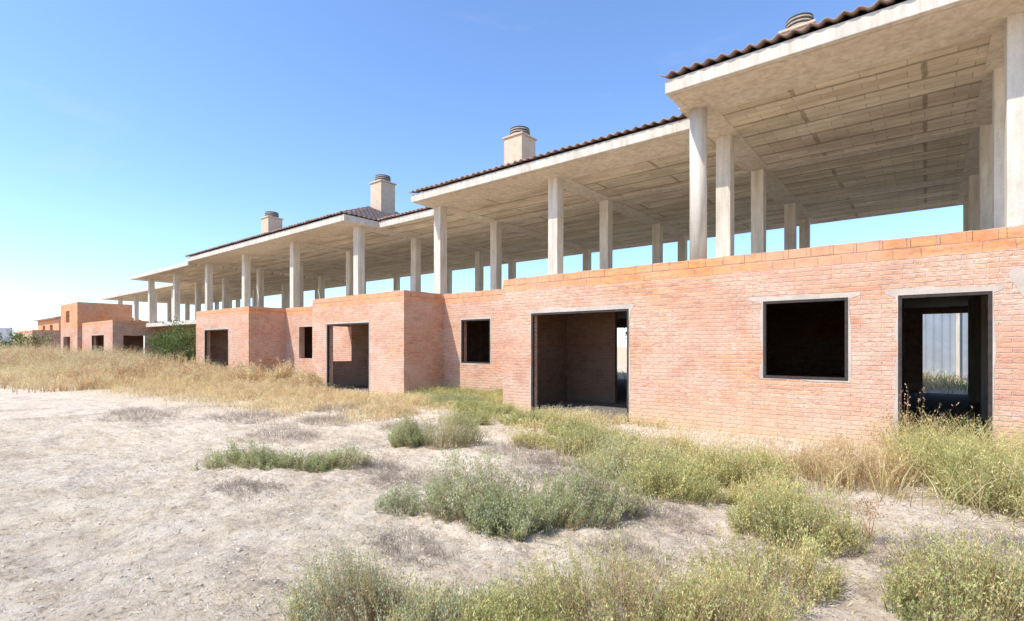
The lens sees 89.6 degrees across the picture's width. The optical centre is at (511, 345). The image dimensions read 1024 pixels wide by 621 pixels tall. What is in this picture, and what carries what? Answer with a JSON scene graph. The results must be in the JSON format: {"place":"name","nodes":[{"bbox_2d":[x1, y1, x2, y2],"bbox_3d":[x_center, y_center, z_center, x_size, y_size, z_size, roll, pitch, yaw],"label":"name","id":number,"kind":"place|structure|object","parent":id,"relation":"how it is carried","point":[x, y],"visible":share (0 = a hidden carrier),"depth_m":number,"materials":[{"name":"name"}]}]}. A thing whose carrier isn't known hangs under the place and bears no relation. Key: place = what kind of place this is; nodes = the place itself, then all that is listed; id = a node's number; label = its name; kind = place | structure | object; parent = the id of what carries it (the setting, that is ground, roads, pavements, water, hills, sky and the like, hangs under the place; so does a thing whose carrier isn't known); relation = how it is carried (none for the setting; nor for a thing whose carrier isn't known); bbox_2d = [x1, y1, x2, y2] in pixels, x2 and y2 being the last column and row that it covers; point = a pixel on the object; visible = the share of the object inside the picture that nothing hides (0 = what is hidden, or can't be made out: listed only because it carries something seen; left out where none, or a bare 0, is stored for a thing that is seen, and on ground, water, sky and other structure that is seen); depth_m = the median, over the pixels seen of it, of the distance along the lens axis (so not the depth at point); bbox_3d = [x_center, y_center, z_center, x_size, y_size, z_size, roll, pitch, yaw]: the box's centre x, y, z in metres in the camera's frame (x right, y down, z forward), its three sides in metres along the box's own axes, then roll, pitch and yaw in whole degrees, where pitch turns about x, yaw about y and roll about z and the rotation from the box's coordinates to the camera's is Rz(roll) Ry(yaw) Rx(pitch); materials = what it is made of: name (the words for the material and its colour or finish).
{"place":"outdoors","nodes":[
{"label":"outdoors","id":0,"kind":"place"},
{"bbox_2d":[0,342,233,393],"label":"dry grass","id":1,"kind":"structure","parent":0,"point":[65,374],"depth_m":20.96,"materials":[{"name":"beige plant"}]},
{"bbox_2d":[73,363,467,432],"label":"dry grass","id":2,"kind":"structure","parent":0,"point":[263,391],"depth_m":14.09,"materials":[{"name":"beige plant"}]},
{"bbox_2d":[255,367,311,377],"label":"dry grass","id":3,"kind":"structure","parent":0,"point":[277,370],"depth_m":20.77,"materials":[{"name":"beige plant"}]},
{"bbox_2d":[0,0,962,347],"label":"sky","id":4,"kind":"structure","parent":0,"point":[137,137],"materials":[{"name":"blue"}]},
{"bbox_2d":[0,347,1023,620],"bbox_3d":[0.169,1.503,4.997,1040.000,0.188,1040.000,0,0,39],"label":"ground","id":5,"kind":"structure","parent":0,"point":[26,407],"depth_m":4.37,"materials":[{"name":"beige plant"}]},
{"bbox_2d":[0,328,11,346],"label":"white warehouse","id":6,"kind":"structure","parent":5,"relation":"on","point":[4,332],"depth_m":68.98,"materials":[{"name":"white"}]},
{"bbox_2d":[0,344,22,362],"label":"dry bush","id":7,"kind":"object","parent":5,"relation":"on","point":[8,353],"visible":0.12,"depth_m":30.25,"materials":[{"name":"beige plant"}]},
{"bbox_2d":[0,327,23,347],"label":"tree","id":8,"kind":"object","parent":5,"relation":"on","point":[16,338],"visible":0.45,"depth_m":47.96,"materials":[{"name":"green plant"}]},
{"bbox_2d":[0,348,32,369],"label":"dry bush","id":9,"kind":"object","parent":5,"relation":"on","point":[7,360],"visible":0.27,"depth_m":25.68,"materials":[{"name":"beige plant"}]},
{"bbox_2d":[0,338,37,355],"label":"dry bush","id":10,"kind":"object","parent":5,"relation":"on","point":[16,350],"visible":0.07,"depth_m":37.60,"materials":[{"name":"beige plant"}]},
{"bbox_2d":[0,335,55,360],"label":"dry bush","id":11,"kind":"object","parent":5,"relation":"on","point":[24,354],"visible":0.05,"depth_m":32.53,"materials":[{"name":"beige plant"}]},
{"bbox_2d":[12,330,55,349],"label":"tree","id":12,"kind":"object","parent":5,"relation":"on","point":[32,344],"visible":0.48,"depth_m":44.26,"materials":[{"name":"green plant"}]},
{"bbox_2d":[17,330,60,350],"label":"distant brick house","id":13,"kind":"structure","parent":5,"relation":"on","point":[57,334],"depth_m":49.82,"materials":[{"name":"brick"}]},
{"bbox_2d":[2,341,78,368],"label":"dry bush","id":14,"kind":"object","parent":5,"relation":"on","point":[39,355],"visible":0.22,"depth_m":25.33,"materials":[{"name":"beige plant"}]},
{"bbox_2d":[13,336,84,360],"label":"dry bush","id":15,"kind":"object","parent":5,"relation":"on","point":[48,350],"visible":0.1,"depth_m":29.15,"materials":[{"name":"beige plant"}]},
{"bbox_2d":[38,317,133,329],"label":"walls","id":16,"kind":"structure","parent":5,"relation":"on","point":[52,324],"depth_m":59.75,"materials":[{"name":"brick"}]},
{"bbox_2d":[33,316,141,321],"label":"roof","id":17,"kind":"structure","parent":16,"relation":"on","point":[58,317],"depth_m":59.83,"materials":[{"name":"ceramic"}]},
{"bbox_2d":[71,349,128,369],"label":"dry bush","id":18,"kind":"object","parent":5,"relation":"on","point":[86,359],"visible":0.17,"depth_m":23.85,"materials":[{"name":"beige plant"}]},
{"bbox_2d":[85,351,139,380],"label":"dry bush","id":19,"kind":"object","parent":5,"relation":"on","point":[120,369],"visible":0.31,"depth_m":20.48,"materials":[{"name":"beige plant"}]},
{"bbox_2d":[107,348,148,360],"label":"dry bush","id":20,"kind":"object","parent":5,"relation":"on","point":[130,355],"visible":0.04,"depth_m":26.46,"materials":[{"name":"beige plant"}]},
{"bbox_2d":[89,404,187,422],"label":"dead brush","id":21,"kind":"object","parent":5,"relation":"on","point":[143,409],"visible":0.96,"depth_m":10.88,"materials":[{"name":"grey plant"}]},
{"bbox_2d":[120,349,170,372],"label":"dry bush","id":22,"kind":"object","parent":5,"relation":"on","point":[143,363],"visible":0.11,"depth_m":22.75,"materials":[{"name":"beige plant"}]},
{"bbox_2d":[145,330,195,361],"bbox_3d":[-20.275,0.290,31.029,2.912,2.638,2.945,0,0,39],"label":"tree","id":23,"kind":"object","parent":5,"relation":"on","point":[171,346],"visible":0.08,"depth_m":30.89,"materials":[{"name":"green plant"}]},
{"bbox_2d":[146,316,195,362],"bbox_3d":[-17.502,0.005,26.928,2.867,3.210,2.865,0,0,-19],"label":"tree","id":24,"kind":"object","parent":5,"relation":"on","point":[157,340],"visible":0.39,"depth_m":26.55,"materials":[{"name":"green plant"}]},
{"bbox_2d":[156,328,195,366],"bbox_3d":[-16.090,0.369,24.744,2.261,2.478,2.526,0,0,12],"label":"tree","id":25,"kind":"object","parent":5,"relation":"on","point":[187,353],"visible":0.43,"depth_m":24.63,"materials":[{"name":"green plant"}]},
{"bbox_2d":[154,360,206,383],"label":"dry bush","id":26,"kind":"object","parent":5,"relation":"on","point":[187,371],"visible":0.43,"depth_m":18.87,"materials":[{"name":"beige plant"}]},
{"bbox_2d":[181,355,216,371],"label":"dry bush","id":27,"kind":"object","parent":5,"relation":"on","point":[200,362],"visible":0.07,"depth_m":21.04,"materials":[{"name":"beige plant"}]},
{"bbox_2d":[218,358,268,385],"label":"dry bush","id":28,"kind":"object","parent":5,"relation":"on","point":[247,371],"visible":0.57,"depth_m":18.59,"materials":[{"name":"beige plant"}]},
{"bbox_2d":[194,406,292,424],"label":"dead brush","id":29,"kind":"object","parent":5,"relation":"on","point":[254,414],"visible":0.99,"depth_m":10.60,"materials":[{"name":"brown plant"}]},
{"bbox_2d":[202,476,294,501],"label":"dead brush","id":30,"kind":"object","parent":5,"relation":"on","point":[222,487],"visible":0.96,"depth_m":5.25,"materials":[{"name":"grey plant"}]},
{"bbox_2d":[232,421,328,446],"bbox_3d":[-3.837,1.435,8.572,1.435,0.322,2.014,0,0,-25],"label":"dead brush","id":31,"kind":"object","parent":5,"relation":"on","point":[293,429],"visible":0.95,"depth_m":8.49,"materials":[{"name":"grey plant"}]},
{"bbox_2d":[189,435,375,473],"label":"shrub","id":32,"kind":"object","parent":5,"relation":"on","point":[262,459],"visible":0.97,"depth_m":6.35,"materials":[{"name":"green plant"}]},
{"bbox_2d":[264,357,303,384],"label":"dry bush","id":33,"kind":"object","parent":5,"relation":"on","point":[283,372],"visible":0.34,"depth_m":17.55,"materials":[{"name":"beige plant"}]},
{"bbox_2d":[285,367,324,388],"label":"dry bush","id":34,"kind":"object","parent":5,"relation":"on","point":[310,379],"visible":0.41,"depth_m":16.66,"materials":[{"name":"beige plant"}]},
{"bbox_2d":[292,413,355,425],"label":"dead brush","id":35,"kind":"object","parent":5,"relation":"on","point":[313,419],"visible":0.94,"depth_m":10.04,"materials":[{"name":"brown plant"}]},
{"bbox_2d":[313,401,359,412],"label":"dead brush","id":36,"kind":"object","parent":5,"relation":"on","point":[338,407],"visible":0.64,"depth_m":11.52,"materials":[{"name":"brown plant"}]},
{"bbox_2d":[346,455,419,475],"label":"dead brush","id":37,"kind":"object","parent":5,"relation":"on","point":[372,464],"visible":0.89,"depth_m":6.24,"materials":[{"name":"grey plant"}]},
{"bbox_2d":[273,529,518,620],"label":"shrub","id":38,"kind":"object","parent":5,"relation":"on","point":[412,608],"visible":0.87,"depth_m":2.80,"materials":[{"name":"green plant"}]},
{"bbox_2d":[371,478,425,516],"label":"shrub","id":39,"kind":"object","parent":5,"relation":"on","point":[390,502],"visible":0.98,"depth_m":4.62,"materials":[{"name":"green plant"}]},
{"bbox_2d":[349,468,453,494],"bbox_3d":[-1.091,1.431,5.490,1.312,0.280,1.017,0,0,39],"label":"dead brush","id":40,"kind":"object","parent":5,"relation":"on","point":[398,478],"visible":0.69,"depth_m":5.54,"materials":[{"name":"grey plant"}]},
{"bbox_2d":[376,419,437,431],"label":"dead brush","id":41,"kind":"object","parent":5,"relation":"on","point":[387,423],"visible":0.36,"depth_m":9.52,"materials":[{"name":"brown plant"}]},
{"bbox_2d":[359,522,465,573],"bbox_3d":[-0.760,1.434,3.701,0.864,0.207,0.656,0,0,39],"label":"dead brush","id":42,"kind":"object","parent":5,"relation":"on","point":[401,541],"visible":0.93,"depth_m":3.70,"materials":[{"name":"brown plant"}]},
{"bbox_2d":[382,397,493,451],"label":"shrub","id":43,"kind":"object","parent":5,"relation":"on","point":[410,434],"visible":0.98,"depth_m":7.68,"materials":[{"name":"green plant"}]},
{"bbox_2d":[416,390,490,406],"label":"weed clump","id":44,"kind":"object","parent":5,"relation":"on","point":[465,396],"visible":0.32,"depth_m":12.69,"materials":[{"name":"green plant"}]},
{"bbox_2d":[405,383,504,404],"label":"green weeds","id":45,"kind":"object","parent":5,"relation":"on","point":[497,395],"visible":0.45,"depth_m":14.18,"materials":[{"name":"green plant"}]},
{"bbox_2d":[444,407,494,425],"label":"weed clump","id":46,"kind":"object","parent":5,"relation":"on","point":[484,419],"visible":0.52,"depth_m":9.85,"materials":[{"name":"green plant"}]},
{"bbox_2d":[445,398,515,414],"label":"weed clump","id":47,"kind":"object","parent":5,"relation":"on","point":[460,404],"visible":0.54,"depth_m":11.32,"materials":[{"name":"green plant"}]},
{"bbox_2d":[0,411,1023,620],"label":"soil clods","id":48,"kind":"object","parent":5,"relation":"on","point":[238,550],"visible":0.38,"depth_m":4.17,"materials":[{"name":"beige soil"}]},
{"bbox_2d":[472,440,557,463],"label":"dead brush","id":49,"kind":"object","parent":5,"relation":"on","point":[515,450],"visible":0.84,"depth_m":7.20,"materials":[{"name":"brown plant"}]},
{"bbox_2d":[346,391,691,439],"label":"green weeds","id":50,"kind":"object","parent":5,"relation":"on","point":[590,417],"visible":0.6,"depth_m":10.21,"materials":[{"name":"green plant"}]},
{"bbox_2d":[504,427,558,449],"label":"weed clump","id":51,"kind":"object","parent":5,"relation":"on","point":[531,438],"visible":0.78,"depth_m":7.76,"materials":[{"name":"green plant"}]},
{"bbox_2d":[498,405,566,427],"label":"weed clump","id":52,"kind":"object","parent":5,"relation":"on","point":[525,416],"visible":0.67,"depth_m":9.85,"materials":[{"name":"green plant"}]},
{"bbox_2d":[412,427,661,541],"bbox_3d":[0.105,1.121,4.402,2.289,0.818,1.105,0,0,14],"label":"shrub","id":53,"kind":"object","parent":5,"relation":"on","point":[490,513],"visible":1,"depth_m":4.25,"materials":[{"name":"green plant"}]},
{"bbox_2d":[61,0,1023,458],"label":"unfinished brick terrace","id":54,"kind":"structure","parent":5,"relation":"on","point":[803,120],"depth_m":11.99,"materials":[{"name":"brick"}]},
{"bbox_2d":[508,451,586,473],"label":"dead brush","id":55,"kind":"object","parent":5,"relation":"on","point":[542,463],"visible":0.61,"depth_m":6.49,"materials":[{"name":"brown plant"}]},
{"bbox_2d":[505,461,599,486],"bbox_3d":[0.460,1.429,5.809,1.388,0.287,0.953,0,0,39],"label":"dead brush","id":56,"kind":"object","parent":5,"relation":"on","point":[542,474],"visible":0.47,"depth_m":5.86,"materials":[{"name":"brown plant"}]},
{"bbox_2d":[540,413,618,438],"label":"weed clump","id":57,"kind":"object","parent":5,"relation":"on","point":[556,428],"visible":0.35,"depth_m":8.69,"materials":[{"name":"green plant"}]},
{"bbox_2d":[542,417,653,458],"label":"weed clump","id":58,"kind":"object","parent":5,"relation":"on","point":[587,436],"visible":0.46,"depth_m":7.04,"materials":[{"name":"green plant"}]},
{"bbox_2d":[448,515,815,620],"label":"shrub","id":59,"kind":"object","parent":5,"relation":"on","point":[678,607],"visible":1,"depth_m":2.64,"materials":[{"name":"green plant"}]},
{"bbox_2d":[573,531,691,582],"bbox_3d":[0.896,1.446,3.529,0.999,0.228,0.595,0,0,39],"label":"dead brush","id":60,"kind":"object","parent":5,"relation":"on","point":[645,550],"visible":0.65,"depth_m":3.58,"materials":[{"name":"beige plant"}]},
{"bbox_2d":[559,430,706,480],"bbox_3d":[1.436,1.300,6.115,1.474,0.587,1.347,0,0,-15],"label":"weed clump","id":61,"kind":"object","parent":5,"relation":"on","point":[607,450],"visible":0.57,"depth_m":6.03,"materials":[{"name":"green plant"}]},
{"bbox_2d":[579,487,722,537],"bbox_3d":[1.182,1.427,4.560,1.376,0.297,0.988,0,0,39],"label":"dead brush","id":62,"kind":"object","parent":5,"relation":"on","point":[675,509],"visible":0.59,"depth_m":4.37,"materials":[{"name":"beige plant"}]},
{"bbox_2d":[626,431,707,456],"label":"weed clump","id":63,"kind":"object","parent":5,"relation":"on","point":[671,438],"visible":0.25,"depth_m":7.30,"materials":[{"name":"green plant"}]},
{"bbox_2d":[611,441,736,509],"bbox_3d":[1.683,1.306,5.305,1.273,0.596,1.143,0,0,39],"label":"weed clump","id":64,"kind":"object","parent":5,"relation":"on","point":[693,487],"visible":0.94,"depth_m":5.14,"materials":[{"name":"green plant"}]},
{"bbox_2d":[542,415,879,513],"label":"tall grass","id":65,"kind":"structure","parent":5,"relation":"on","point":[797,475],"depth_m":6.63,"materials":[{"name":"beige plant"}]},
{"bbox_2d":[660,434,809,491],"bbox_3d":[2.485,1.313,5.829,1.652,0.547,1.155,0,0,8],"label":"weed clump","id":66,"kind":"object","parent":5,"relation":"on","point":[730,471],"visible":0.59,"depth_m":5.66,"materials":[{"name":"green plant"}]},
{"bbox_2d":[713,459,811,512],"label":"weed clump","id":67,"kind":"object","parent":5,"relation":"on","point":[729,497],"visible":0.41,"depth_m":5.05,"materials":[{"name":"green plant"}]},
{"bbox_2d":[690,516,868,615],"bbox_3d":[1.644,1.306,3.267,0.985,0.459,0.933,0,0,39],"label":"shrub","id":68,"kind":"object","parent":5,"relation":"on","point":[798,566],"visible":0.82,"depth_m":3.16,"materials":[{"name":"green plant"}]},
{"bbox_2d":[750,436,828,474],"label":"dry bush","id":69,"kind":"object","parent":5,"relation":"on","point":[790,455],"visible":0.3,"depth_m":6.42,"materials":[{"name":"beige plant"}]},
{"bbox_2d":[617,367,967,393],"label":"green weeds","id":70,"kind":"object","parent":5,"relation":"on","point":[929,381],"visible":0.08,"depth_m":17.73,"materials":[{"name":"green plant"}]},
{"bbox_2d":[723,461,882,562],"bbox_3d":[2.231,1.252,4.055,1.086,0.654,0.928,0,0,39],"label":"shrub","id":71,"kind":"object","parent":5,"relation":"on","point":[776,506],"visible":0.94,"depth_m":3.94,"materials":[{"name":"green plant"}]},
{"bbox_2d":[786,420,938,497],"bbox_3d":[3.834,1.203,5.771,1.215,0.760,1.477,0,0,-23],"label":"dry bush","id":72,"kind":"object","parent":5,"relation":"on","point":[867,476],"visible":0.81,"depth_m":5.62,"materials":[{"name":"beige plant"}]},
{"bbox_2d":[843,495,894,539],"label":"dry weed","id":73,"kind":"object","parent":5,"relation":"on","point":[866,515],"visible":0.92,"depth_m":4.00,"materials":[{"name":"beige plant"}]},
{"bbox_2d":[851,379,972,453],"bbox_3d":[5.272,1.002,6.887,1.244,1.106,1.124,0,0,-2],"label":"dry bush","id":74,"kind":"object","parent":5,"relation":"on","point":[898,435],"visible":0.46,"depth_m":6.96,"materials":[{"name":"beige plant"}]},
{"bbox_2d":[808,520,1016,584],"bbox_3d":[2.792,1.442,3.740,1.457,0.286,0.929,0,0,39],"label":"dead brush","id":75,"kind":"object","parent":5,"relation":"on","point":[877,559],"visible":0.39,"depth_m":3.71,"materials":[{"name":"beige plant"}]},
{"bbox_2d":[840,405,1023,529],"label":"tall grass","id":76,"kind":"structure","parent":5,"relation":"on","point":[982,439],"depth_m":5.41,"materials":[{"name":"beige plant"}]},
{"bbox_2d":[923,313,967,379],"bbox_3d":[19.509,-0.350,22.699,29.960,3.700,0.230,0,0,39],"label":"corrugated metal fence","id":77,"kind":"object","parent":5,"relation":"on","point":[945,342],"visible":0.02,"depth_m":22.96,"materials":[{"name":"metal"}]},
{"bbox_2d":[875,510,1023,620],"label":"shrub","id":78,"kind":"object","parent":5,"relation":"on","point":[1004,600],"visible":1,"depth_m":2.81,"materials":[{"name":"green plant"}]},
{"bbox_2d":[881,402,1023,487],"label":"weed clump","id":79,"kind":"object","parent":5,"relation":"on","point":[913,452],"visible":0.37,"depth_m":5.66,"materials":[{"name":"green plant"}]},
{"bbox_2d":[889,543,1020,584],"bbox_3d":[3.080,1.449,3.408,1.173,0.232,0.673,0,0,24],"label":"dead brush","id":80,"kind":"object","parent":5,"relation":"on","point":[962,554],"visible":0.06,"depth_m":3.51,"materials":[{"name":"beige plant"}]},
{"bbox_2d":[902,514,1023,564],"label":"dead brush","id":81,"kind":"object","parent":5,"relation":"on","point":[981,541],"visible":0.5,"depth_m":3.92,"materials":[{"name":"beige plant"}]},
{"bbox_2d":[915,435,1023,517],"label":"weed clump","id":82,"kind":"object","parent":5,"relation":"on","point":[991,476],"visible":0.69,"depth_m":4.95,"materials":[{"name":"green plant"}]},
{"bbox_2d":[989,527,1022,550],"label":"dead brush","id":83,"kind":"object","parent":5,"relation":"on","point":[1020,530],"visible":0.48,"depth_m":3.99,"materials":[{"name":"beige plant"}]},
{"bbox_2d":[993,480,1023,525],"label":"weed clump","id":84,"kind":"object","parent":5,"relation":"on","point":[1020,505],"visible":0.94,"depth_m":4.45,"materials":[{"name":"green plant"}]},
{"bbox_2d":[993,418,1023,484],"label":"weed clump","id":85,"kind":"object","parent":5,"relation":"on","point":[1017,446],"visible":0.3,"depth_m":5.19,"materials":[{"name":"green plant"}]}
]}

